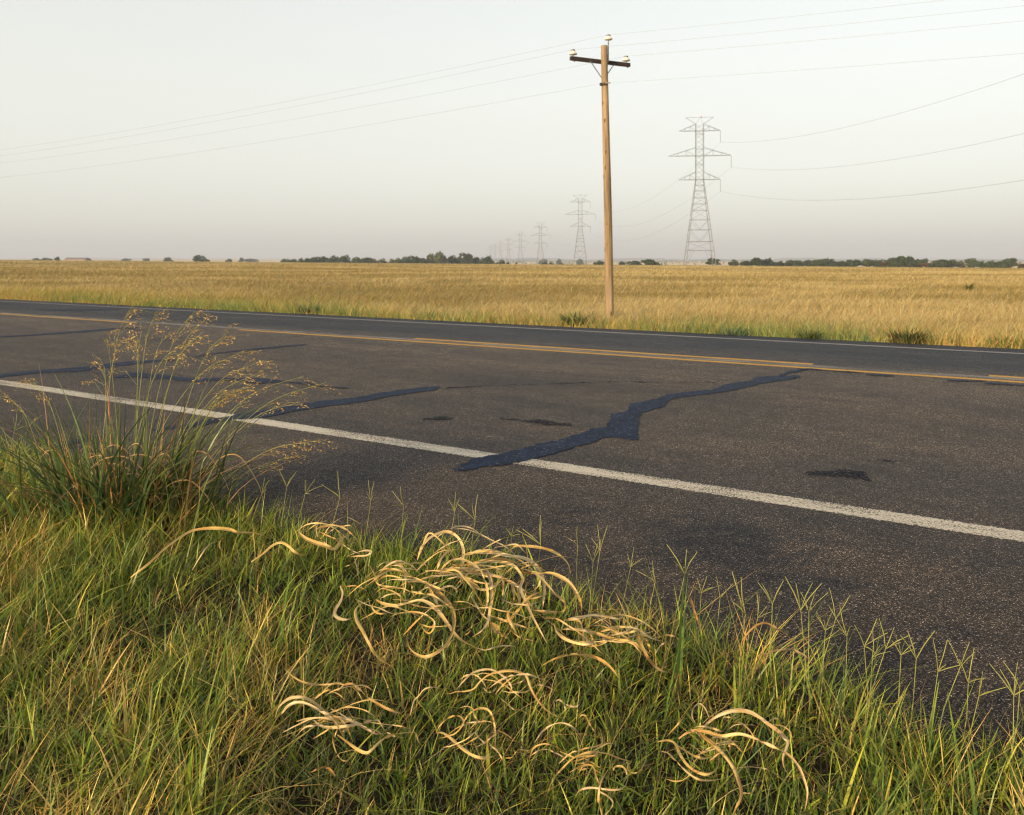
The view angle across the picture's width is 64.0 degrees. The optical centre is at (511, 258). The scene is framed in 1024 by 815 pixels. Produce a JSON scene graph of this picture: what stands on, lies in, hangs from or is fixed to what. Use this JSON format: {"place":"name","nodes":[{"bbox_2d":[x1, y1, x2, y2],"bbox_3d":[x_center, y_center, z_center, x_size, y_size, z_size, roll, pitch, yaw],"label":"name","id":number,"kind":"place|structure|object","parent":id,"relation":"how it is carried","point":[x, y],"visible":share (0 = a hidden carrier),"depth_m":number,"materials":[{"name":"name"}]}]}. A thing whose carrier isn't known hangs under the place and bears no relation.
{"place":"outdoors","nodes":[
{"label":"outdoors","id":0,"kind":"place"},
{"bbox_2d":[0,299,1023,781],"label":"road","id":1,"kind":"structure","parent":0,"point":[954,447],"depth_m":4.93,"materials":[{"name":"asphalt"}]},
{"bbox_2d":[0,327,137,336],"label":"tar seal","id":2,"kind":"object","parent":1,"relation":"on","point":[67,332],"visible":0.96,"depth_m":13.33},
{"bbox_2d":[0,313,137,322],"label":"line","id":3,"kind":"object","parent":1,"relation":"on","point":[72,318],"visible":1,"depth_m":16.50,"materials":[{"name":"yellow paint"}]},
{"bbox_2d":[42,436,100,449],"bbox_3d":[-2.877,1.196,5.340,0.135,0.001,0.441,0,0,22],"label":"tar seal","id":4,"kind":"object","parent":1,"relation":"on","point":[70,443],"visible":0.39,"depth_m":5.34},
{"bbox_2d":[0,359,173,376],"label":"tar seal","id":5,"kind":"object","parent":1,"relation":"on","point":[84,368],"visible":0.94,"depth_m":8.95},
{"bbox_2d":[113,372,199,381],"bbox_3d":[-3.575,1.196,8.222,1.187,0.001,0.442,0,0,26],"label":"tar seal","id":6,"kind":"object","parent":1,"relation":"on","point":[144,375],"visible":0.9,"depth_m":8.34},
{"bbox_2d":[195,344,306,356],"bbox_3d":[-3.441,1.196,10.784,0.265,0.001,1.859,0,0,36],"label":"tar seal","id":7,"kind":"object","parent":1,"relation":"on","point":[252,349],"visible":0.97,"depth_m":10.83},
{"bbox_2d":[197,378,348,387],"bbox_3d":[-2.292,1.195,7.966,1.726,0.001,0.405,0,0,13],"label":"tar seal","id":8,"kind":"object","parent":1,"relation":"on","point":[263,380],"visible":0.88,"depth_m":8.06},
{"bbox_2d":[151,386,438,429],"bbox_3d":[-1.606,1.196,6.707,0.312,0.001,2.688,0,0,43],"label":"tar seal","id":9,"kind":"object","parent":1,"relation":"on","point":[315,404],"visible":0.86,"depth_m":6.74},
{"bbox_2d":[0,380,1023,541],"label":"edge line","id":10,"kind":"object","parent":1,"relation":"on","point":[650,480],"visible":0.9,"depth_m":4.45,"materials":[{"name":"white paint"}]},
{"bbox_2d":[1,312,1023,380],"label":"old centre line","id":11,"kind":"object","parent":1,"relation":"on","point":[977,376],"visible":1,"depth_m":10.62,"materials":[{"name":"paint"}]},
{"bbox_2d":[6,301,1023,353],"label":"edge line","id":12,"kind":"object","parent":1,"relation":"on","point":[578,330],"visible":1,"depth_m":13.36,"materials":[{"name":"white paint"}]},
{"bbox_2d":[500,417,571,425],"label":"tar seal","id":13,"kind":"object","parent":1,"relation":"on","point":[532,420],"visible":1,"depth_m":6.03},
{"bbox_2d":[445,381,713,388],"bbox_3d":[0.658,1.196,7.848,2.621,0.001,0.284,0,0,-8],"label":"tar seal","id":14,"kind":"object","parent":1,"relation":"on","point":[568,383],"visible":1,"depth_m":7.93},
{"bbox_2d":[415,338,812,364],"bbox_3d":[0.985,1.198,10.847,5.750,0.001,0.162,0,0,32],"label":"passing line","id":15,"kind":"object","parent":1,"relation":"on","point":[622,351],"visible":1,"depth_m":10.50,"materials":[{"name":"yellow paint"}]},
{"bbox_2d":[453,376,795,470],"bbox_3d":[1.217,1.196,6.536,0.686,0.001,4.921,0,0,36],"label":"tar seal","id":16,"kind":"object","parent":1,"relation":"on","point":[624,425],"visible":1,"depth_m":5.62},
{"bbox_2d":[240,329,1023,382],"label":"line","id":17,"kind":"object","parent":1,"relation":"on","point":[667,358],"visible":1,"depth_m":9.77,"materials":[{"name":"yellow paint"}]},
{"bbox_2d":[805,468,869,480],"bbox_3d":[1.829,1.196,4.577,0.362,0.001,0.226,0,0,23],"label":"tar seal","id":18,"kind":"object","parent":1,"relation":"on","point":[846,475],"visible":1,"depth_m":4.55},
{"bbox_2d":[0,259,1023,814],"bbox_3d":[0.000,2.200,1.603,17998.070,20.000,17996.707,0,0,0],"label":"ground","id":19,"kind":"structure","parent":0,"point":[754,763],"depth_m":2.40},
{"bbox_2d":[0,290,348,542],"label":"tall grass clump","id":20,"kind":"object","parent":19,"relation":"on","point":[97,478],"visible":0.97,"depth_m":3.73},
{"bbox_2d":[192,255,205,261],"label":"tree","id":21,"kind":"object","parent":19,"relation":"on","point":[197,257],"visible":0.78,"depth_m":698.24,"materials":[{"name":"green plant"}]},
{"bbox_2d":[296,288,323,313],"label":"roadside weed","id":22,"kind":"object","parent":19,"relation":"on","point":[306,309],"visible":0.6,"depth_m":18.49,"materials":[{"name":"green plant"}]},
{"bbox_2d":[326,255,340,262],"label":"tree","id":23,"kind":"object","parent":19,"relation":"on","point":[334,258],"visible":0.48,"depth_m":573.68,"materials":[{"name":"green plant"}]},
{"bbox_2d":[340,255,350,262],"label":"tree","id":24,"kind":"object","parent":19,"relation":"on","point":[344,259],"visible":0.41,"depth_m":601.29,"materials":[{"name":"green plant"}]},
{"bbox_2d":[407,255,420,262],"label":"tree","id":25,"kind":"object","parent":19,"relation":"on","point":[416,259],"visible":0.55,"depth_m":602.30,"materials":[{"name":"green plant"}]},
{"bbox_2d":[425,253,436,263],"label":"tree","id":26,"kind":"object","parent":19,"relation":"on","point":[429,257],"visible":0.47,"depth_m":617.02,"materials":[{"name":"green plant"}]},
{"bbox_2d":[433,251,446,263],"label":"tree","id":27,"kind":"object","parent":19,"relation":"on","point":[441,259],"visible":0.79,"depth_m":597.65,"materials":[{"name":"green plant"}]},
{"bbox_2d":[447,255,460,263],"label":"tree","id":28,"kind":"object","parent":19,"relation":"on","point":[452,260],"visible":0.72,"depth_m":609.48,"materials":[{"name":"green plant"}]},
{"bbox_2d":[458,253,472,263],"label":"tree","id":29,"kind":"object","parent":19,"relation":"on","point":[467,258],"visible":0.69,"depth_m":607.63,"materials":[{"name":"green plant"}]},
{"bbox_2d":[458,494,477,598],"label":"seed stalk","id":30,"kind":"object","parent":19,"relation":"on","point":[473,530],"visible":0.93,"depth_m":2.93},
{"bbox_2d":[482,255,494,263],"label":"tree","id":31,"kind":"object","parent":19,"relation":"on","point":[487,260],"visible":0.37,"depth_m":584.13,"materials":[{"name":"green plant"}]},
{"bbox_2d":[0,424,1023,814],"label":"verge grass","id":32,"kind":"structure","parent":19,"relation":"on","point":[88,562],"depth_m":2.20,"materials":[{"name":"plant"}]},
{"bbox_2d":[131,526,269,576],"bbox_3d":[-1.034,0.959,2.758,0.093,0.099,0.502,0,0,44],"label":"dry leaf","id":33,"kind":"object","parent":32,"relation":"on","point":[190,531],"visible":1,"depth_m":2.78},
{"bbox_2d":[251,541,308,561],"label":"dry leaf","id":34,"kind":"object","parent":32,"relation":"on","point":[283,543],"visible":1,"depth_m":2.79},
{"bbox_2d":[295,517,375,566],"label":"dry grass tangle","id":35,"kind":"object","parent":32,"relation":"on","point":[327,546],"visible":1,"depth_m":2.79,"materials":[{"name":"beige plant"}]},
{"bbox_2d":[284,668,408,713],"bbox_3d":[-0.411,0.979,1.886,0.411,0.112,0.216,0,0,19],"label":"dry grass tangle","id":36,"kind":"object","parent":32,"relation":"on","point":[368,699],"visible":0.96,"depth_m":1.83,"materials":[{"name":"beige plant"}]},
{"bbox_2d":[275,695,422,761],"bbox_3d":[-0.357,0.987,1.758,0.409,0.114,0.211,0,0,44],"label":"dry grass tangle","id":37,"kind":"object","parent":32,"relation":"on","point":[330,716],"visible":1,"depth_m":1.73,"materials":[{"name":"beige plant"}]},
{"bbox_2d":[333,585,369,620],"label":"dry grass tangle","id":38,"kind":"object","parent":32,"relation":"on","point":[335,615],"visible":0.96,"depth_m":2.30,"materials":[{"name":"beige plant"}]},
{"bbox_2d":[347,525,581,670],"bbox_3d":[-0.134,0.929,2.403,0.707,0.188,1.206,0,0,0],"label":"dry grass tangle","id":39,"kind":"object","parent":32,"relation":"on","point":[486,573],"visible":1,"depth_m":2.31,"materials":[{"name":"beige plant"}]},
{"bbox_2d":[436,699,529,764],"bbox_3d":[-0.062,0.976,1.742,0.202,0.132,0.355,0,0,0],"label":"dry grass tangle","id":40,"kind":"object","parent":32,"relation":"on","point":[463,749],"visible":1,"depth_m":1.68,"materials":[{"name":"beige plant"}]},
{"bbox_2d":[409,668,557,718],"bbox_3d":[-0.054,0.958,1.874,0.338,0.138,0.266,0,0,0],"label":"dry grass tangle","id":41,"kind":"object","parent":32,"relation":"on","point":[526,675],"visible":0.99,"depth_m":1.84,"materials":[{"name":"beige plant"}]},
{"bbox_2d":[535,722,581,741],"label":"dry leaf","id":42,"kind":"object","parent":32,"relation":"on","point":[543,730],"visible":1,"depth_m":1.70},
{"bbox_2d":[553,699,578,717],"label":"dry grass tangle","id":43,"kind":"object","parent":32,"relation":"on","point":[560,700],"visible":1,"depth_m":1.82,"materials":[{"name":"beige plant"}]},
{"bbox_2d":[541,653,620,683],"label":"dry leaf","id":44,"kind":"object","parent":32,"relation":"on","point":[591,656],"visible":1,"depth_m":2.01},
{"bbox_2d":[530,728,646,783],"bbox_3d":[0.164,0.987,1.634,0.239,0.111,0.246,0,0,-14],"label":"dry grass tangle","id":45,"kind":"object","parent":32,"relation":"on","point":[590,755],"visible":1,"depth_m":1.61,"materials":[{"name":"beige plant"}]},
{"bbox_2d":[550,614,678,672],"bbox_3d":[0.264,0.983,2.154,0.350,0.114,0.462,0,0,0],"label":"dry grass tangle","id":46,"kind":"object","parent":32,"relation":"on","point":[612,639],"visible":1,"depth_m":2.10,"materials":[{"name":"beige plant"}]},
{"bbox_2d":[870,638,890,716],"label":"seed stalk","id":47,"kind":"object","parent":32,"relation":"on","point":[874,655],"visible":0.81,"depth_m":2.15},
{"bbox_2d":[0,260,1023,346],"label":"field grass","id":48,"kind":"structure","parent":19,"relation":"on","point":[954,286],"depth_m":44.57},
{"bbox_2d":[0,288,1023,348],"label":"roadside grass","id":49,"kind":"structure","parent":19,"relation":"on","point":[651,326],"depth_m":15.39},
{"bbox_2d":[513,233,527,263],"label":"lattice tower","id":50,"kind":"structure","parent":19,"relation":"on","point":[519,241],"depth_m":999.04,"materials":[{"name":"metal"}]},
{"bbox_2d":[516,515,541,636],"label":"seed stalk","id":51,"kind":"object","parent":19,"relation":"on","point":[539,553],"visible":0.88,"depth_m":2.64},
{"bbox_2d":[557,296,593,327],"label":"roadside weed","id":52,"kind":"object","parent":19,"relation":"on","point":[576,320],"visible":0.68,"depth_m":15.18,"materials":[{"name":"green plant"}]},
{"bbox_2d":[565,195,590,263],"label":"lattice tower","id":53,"kind":"structure","parent":19,"relation":"on","point":[578,214],"depth_m":500.88,"materials":[{"name":"metal"}]},
{"bbox_2d":[585,544,598,641],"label":"seed stalk","id":54,"kind":"object","parent":19,"relation":"on","point":[591,583],"visible":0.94,"depth_m":2.60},
{"bbox_2d":[587,525,607,646],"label":"seed stalk","id":55,"kind":"object","parent":19,"relation":"on","point":[600,544],"visible":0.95,"depth_m":2.53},
{"bbox_2d":[570,764,627,814],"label":"dry grass tangle","id":56,"kind":"object","parent":19,"relation":"on","point":[599,788],"visible":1,"depth_m":1.49,"materials":[{"name":"beige plant"}]},
{"bbox_2d":[569,34,629,317],"bbox_3d":[2.767,-2.394,25.212,2.160,9.031,0.490,0,0,-25],"label":"utility pole","id":57,"kind":"object","parent":19,"relation":"on","point":[604,61],"visible":0.97,"depth_m":25.10,"materials":[{"name":"brown wood"}]},
{"bbox_2d":[4,0,941,149],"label":"overhead wire","id":58,"kind":"object","parent":57,"relation":"attached to","point":[517,54],"visible":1,"depth_m":26.47,"materials":[{"name":"metal"}]},
{"bbox_2d":[5,21,1017,162],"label":"overhead wire","id":59,"kind":"object","parent":57,"relation":"attached to","point":[584,64],"visible":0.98,"depth_m":25.83,"materials":[{"name":"metal"}]},
{"bbox_2d":[0,53,1023,177],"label":"overhead wire","id":60,"kind":"object","parent":57,"relation":"attached to","point":[578,87],"visible":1,"depth_m":24.83,"materials":[{"name":"metal"}]},
{"bbox_2d":[11,6,1016,154],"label":"overhead wire","id":61,"kind":"object","parent":57,"relation":"attached to","point":[575,49],"visible":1,"depth_m":24.40,"materials":[{"name":"metal"}]},
{"bbox_2d":[615,549,639,660],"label":"seed stalk","id":62,"kind":"object","parent":19,"relation":"on","point":[624,595],"visible":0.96,"depth_m":2.47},
{"bbox_2d":[636,560,655,677],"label":"seed stalk","id":63,"kind":"object","parent":19,"relation":"on","point":[649,609],"visible":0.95,"depth_m":2.41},
{"bbox_2d":[639,555,686,692],"bbox_3d":[0.448,1.034,2.365,0.172,0.392,0.101,0,0,-14],"label":"broad grass blade","id":64,"kind":"object","parent":19,"relation":"on","point":[680,655],"visible":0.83,"depth_m":2.33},
{"bbox_2d":[690,597,700,631],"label":"dry leaf","id":65,"kind":"object","parent":64,"relation":"on","point":[694,612],"visible":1,"depth_m":2.17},
{"bbox_2d":[664,545,696,673],"bbox_3d":[0.483,1.041,2.411,0.087,0.379,0.087,0,0,-28],"label":"seed stalk","id":66,"kind":"object","parent":19,"relation":"on","point":[680,592],"visible":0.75,"depth_m":2.42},
{"bbox_2d":[670,116,730,266],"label":"lattice tower","id":67,"kind":"structure","parent":19,"relation":"on","point":[703,185],"depth_m":249.16,"materials":[{"name":"metal"}]},
{"bbox_2d":[509,74,1022,248],"bbox_3d":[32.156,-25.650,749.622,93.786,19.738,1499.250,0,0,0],"label":"transmission wire","id":68,"kind":"object","parent":67,"relation":"hanging from","point":[809,134],"visible":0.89,"depth_m":186.92,"materials":[{"name":"metal"}]},
{"bbox_2d":[516,133,1023,252],"bbox_3d":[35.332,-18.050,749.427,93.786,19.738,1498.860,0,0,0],"label":"transmission wire","id":69,"kind":"object","parent":67,"relation":"hanging from","point":[828,167],"visible":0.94,"depth_m":173.35,"materials":[{"name":"metal"}]},
{"bbox_2d":[525,180,1022,253],"bbox_3d":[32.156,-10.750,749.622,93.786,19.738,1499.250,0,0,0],"label":"transmission wire","id":70,"kind":"object","parent":67,"relation":"hanging from","point":[848,199],"visible":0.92,"depth_m":158.70,"materials":[{"name":"metal"}]},
{"bbox_2d":[389,260,1022,264],"bbox_3d":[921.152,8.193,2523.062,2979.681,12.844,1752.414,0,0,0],"label":"distant woods","id":71,"kind":"object","parent":19,"relation":"on","point":[661,262],"visible":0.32,"depth_m":2201.91,"materials":[{"name":"green plant"}]},
{"bbox_2d":[694,577,720,673],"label":"seed stalk","id":72,"kind":"object","parent":19,"relation":"on","point":[700,606],"visible":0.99,"depth_m":2.41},
{"bbox_2d":[708,576,732,694],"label":"seed stalk","id":73,"kind":"object","parent":19,"relation":"on","point":[716,631],"visible":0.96,"depth_m":2.32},
{"bbox_2d":[711,325,748,335],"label":"roadside weed","id":74,"kind":"object","parent":19,"relation":"on","point":[728,332],"visible":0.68,"depth_m":13.10,"materials":[{"name":"green plant"}]},
{"bbox_2d":[658,703,808,812],"bbox_3d":[0.447,0.978,1.663,0.290,0.145,0.443,0,0,0],"label":"dry grass tangle","id":75,"kind":"object","parent":19,"relation":"on","point":[726,736],"visible":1,"depth_m":1.63,"materials":[{"name":"beige plant"}]},
{"bbox_2d":[732,571,745,684],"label":"seed stalk","id":76,"kind":"object","parent":19,"relation":"on","point":[744,612],"visible":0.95,"depth_m":2.23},
{"bbox_2d":[741,595,771,707],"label":"seed stalk","id":77,"kind":"object","parent":19,"relation":"on","point":[752,637],"visible":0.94,"depth_m":2.22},
{"bbox_2d":[750,257,765,265],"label":"tree","id":78,"kind":"object","parent":19,"relation":"on","point":[757,261],"visible":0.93,"depth_m":453.49,"materials":[{"name":"green plant"}]},
{"bbox_2d":[757,580,783,697],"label":"seed stalk","id":79,"kind":"object","parent":19,"relation":"on","point":[771,621],"visible":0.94,"depth_m":2.27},
{"bbox_2d":[741,622,814,666],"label":"dry grass tangle","id":80,"kind":"object","parent":19,"relation":"on","point":[753,627],"visible":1,"depth_m":1.99,"materials":[{"name":"beige plant"}]},
{"bbox_2d":[785,577,821,723],"bbox_3d":[0.755,1.029,2.133,0.083,0.402,0.078,0,0,0],"label":"seed stalk","id":81,"kind":"object","parent":19,"relation":"on","point":[800,607],"visible":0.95,"depth_m":2.13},
{"bbox_2d":[793,328,823,338],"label":"roadside weed","id":82,"kind":"object","parent":19,"relation":"on","point":[810,335],"visible":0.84,"depth_m":12.44,"materials":[{"name":"green plant"}]},
{"bbox_2d":[801,591,825,723],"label":"seed stalk","id":83,"kind":"object","parent":19,"relation":"on","point":[809,610],"visible":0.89,"depth_m":2.17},
{"bbox_2d":[811,259,826,265],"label":"tree","id":84,"kind":"object","parent":19,"relation":"on","point":[819,262],"visible":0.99,"depth_m":439.49,"materials":[{"name":"green plant"}]},
{"bbox_2d":[817,611,833,739],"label":"seed stalk","id":85,"kind":"object","parent":19,"relation":"on","point":[823,665],"visible":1,"depth_m":2.09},
{"bbox_2d":[820,258,838,266],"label":"tree","id":86,"kind":"object","parent":19,"relation":"on","point":[827,260],"visible":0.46,"depth_m":498.31,"materials":[{"name":"green plant"}]},
{"bbox_2d":[815,587,849,719],"bbox_3d":[0.858,1.060,2.201,0.098,0.341,0.057,0,0,7],"label":"seed stalk","id":87,"kind":"object","parent":19,"relation":"on","point":[839,614],"visible":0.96,"depth_m":2.19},
{"bbox_2d":[828,605,849,736],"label":"seed stalk","id":88,"kind":"object","parent":19,"relation":"on","point":[845,633],"visible":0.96,"depth_m":2.12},
{"bbox_2d":[848,259,862,266],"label":"tree","id":89,"kind":"object","parent":19,"relation":"on","point":[856,263],"visible":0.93,"depth_m":441.52,"materials":[{"name":"green plant"}]},
{"bbox_2d":[855,619,887,741],"bbox_3d":[0.887,1.059,2.020,0.063,0.342,0.062,0,0,42],"label":"seed stalk","id":90,"kind":"object","parent":19,"relation":"on","point":[865,665],"visible":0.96,"depth_m":2.04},
{"bbox_2d":[867,259,884,266],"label":"tree","id":91,"kind":"object","parent":19,"relation":"on","point":[873,263],"visible":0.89,"depth_m":444.56,"materials":[{"name":"green plant"}]},
{"bbox_2d":[864,618,909,739],"bbox_3d":[0.929,1.065,2.033,0.090,0.331,0.075,0,0,42],"label":"seed stalk","id":92,"kind":"object","parent":19,"relation":"on","point":[886,647],"visible":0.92,"depth_m":2.04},
{"bbox_2d":[890,256,909,266],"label":"tree","id":93,"kind":"object","parent":19,"relation":"on","point":[900,261],"visible":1,"depth_m":446.89,"materials":[{"name":"green plant"}]},
{"bbox_2d":[892,637,915,734],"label":"seed stalk","id":94,"kind":"object","parent":19,"relation":"on","point":[900,652],"visible":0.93,"depth_m":2.09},
{"bbox_2d":[901,256,917,266],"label":"tree","id":95,"kind":"object","parent":19,"relation":"on","point":[912,261],"visible":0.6,"depth_m":483.49,"materials":[{"name":"green plant"}]},
{"bbox_2d":[883,309,935,343],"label":"roadside weed","id":96,"kind":"object","parent":19,"relation":"on","point":[905,337],"visible":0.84,"depth_m":11.87,"materials":[{"name":"green plant"}]},
{"bbox_2d":[900,631,934,733],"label":"seed stalk","id":97,"kind":"object","parent":19,"relation":"on","point":[915,666],"visible":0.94,"depth_m":2.05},
{"bbox_2d":[934,259,949,266],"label":"tree","id":98,"kind":"object","parent":19,"relation":"on","point":[941,262],"visible":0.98,"depth_m":456.94,"materials":[{"name":"green plant"}]},
{"bbox_2d":[925,639,959,740],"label":"seed stalk","id":99,"kind":"object","parent":19,"relation":"on","point":[939,668],"visible":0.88,"depth_m":2.07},
{"bbox_2d":[945,259,959,266],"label":"tree","id":100,"kind":"object","parent":19,"relation":"on","point":[953,262],"visible":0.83,"depth_m":463.27,"materials":[{"name":"green plant"}]},
{"bbox_2d":[937,640,974,736],"bbox_3d":[1.091,1.089,2.027,0.089,0.282,0.056,0,0,0],"label":"seed stalk","id":101,"kind":"object","parent":19,"relation":"on","point":[957,673],"visible":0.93,"depth_m":2.02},
{"bbox_2d":[959,650,984,745],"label":"seed stalk","id":102,"kind":"object","parent":19,"relation":"on","point":[968,679],"visible":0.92,"depth_m":1.98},
{"bbox_2d":[964,258,979,267],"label":"tree","id":103,"kind":"object","parent":19,"relation":"on","point":[970,263],"visible":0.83,"depth_m":505.08,"materials":[{"name":"green plant"}]},
{"bbox_2d":[963,671,1008,764],"bbox_3d":[1.143,1.119,1.978,0.088,0.223,0.061,0,0,-29],"label":"seed stalk","id":104,"kind":"object","parent":19,"relation":"on","point":[977,703],"visible":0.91,"depth_m":1.99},
{"bbox_2d":[982,260,999,267],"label":"tree","id":105,"kind":"object","parent":19,"relation":"on","point":[991,264],"visible":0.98,"depth_m":439.48,"materials":[{"name":"green plant"}]},
{"bbox_2d":[979,319,1019,347],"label":"roadside weed","id":106,"kind":"object","parent":19,"relation":"on","point":[1009,343],"visible":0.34,"depth_m":11.69,"materials":[{"name":"green plant"}]},
{"bbox_2d":[989,662,1023,788],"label":"seed stalk","id":107,"kind":"object","parent":19,"relation":"on","point":[1013,699],"visible":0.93,"depth_m":1.95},
{"bbox_2d":[1001,258,1018,267],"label":"tree","id":108,"kind":"object","parent":19,"relation":"on","point":[1010,263],"visible":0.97,"depth_m":470.33,"materials":[{"name":"green plant"}]},
{"bbox_2d":[1003,661,1023,755],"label":"seed stalk","id":109,"kind":"object","parent":19,"relation":"on","point":[1018,701],"visible":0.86,"depth_m":1.95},
{"bbox_2d":[0,0,1023,258],"label":"sky","id":110,"kind":"structure","parent":0,"point":[470,180],"materials":[{"name":"white"}]},
{"bbox_2d":[90,258,1023,259],"bbox_3d":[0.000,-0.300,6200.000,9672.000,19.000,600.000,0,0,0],"label":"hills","id":111,"kind":"structure","parent":0,"point":[669,259],"depth_m":6068.82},
{"bbox_2d":[173,259,1023,260],"bbox_3d":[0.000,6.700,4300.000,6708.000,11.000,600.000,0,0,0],"label":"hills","id":112,"kind":"structure","parent":0,"point":[700,260],"depth_m":4181.85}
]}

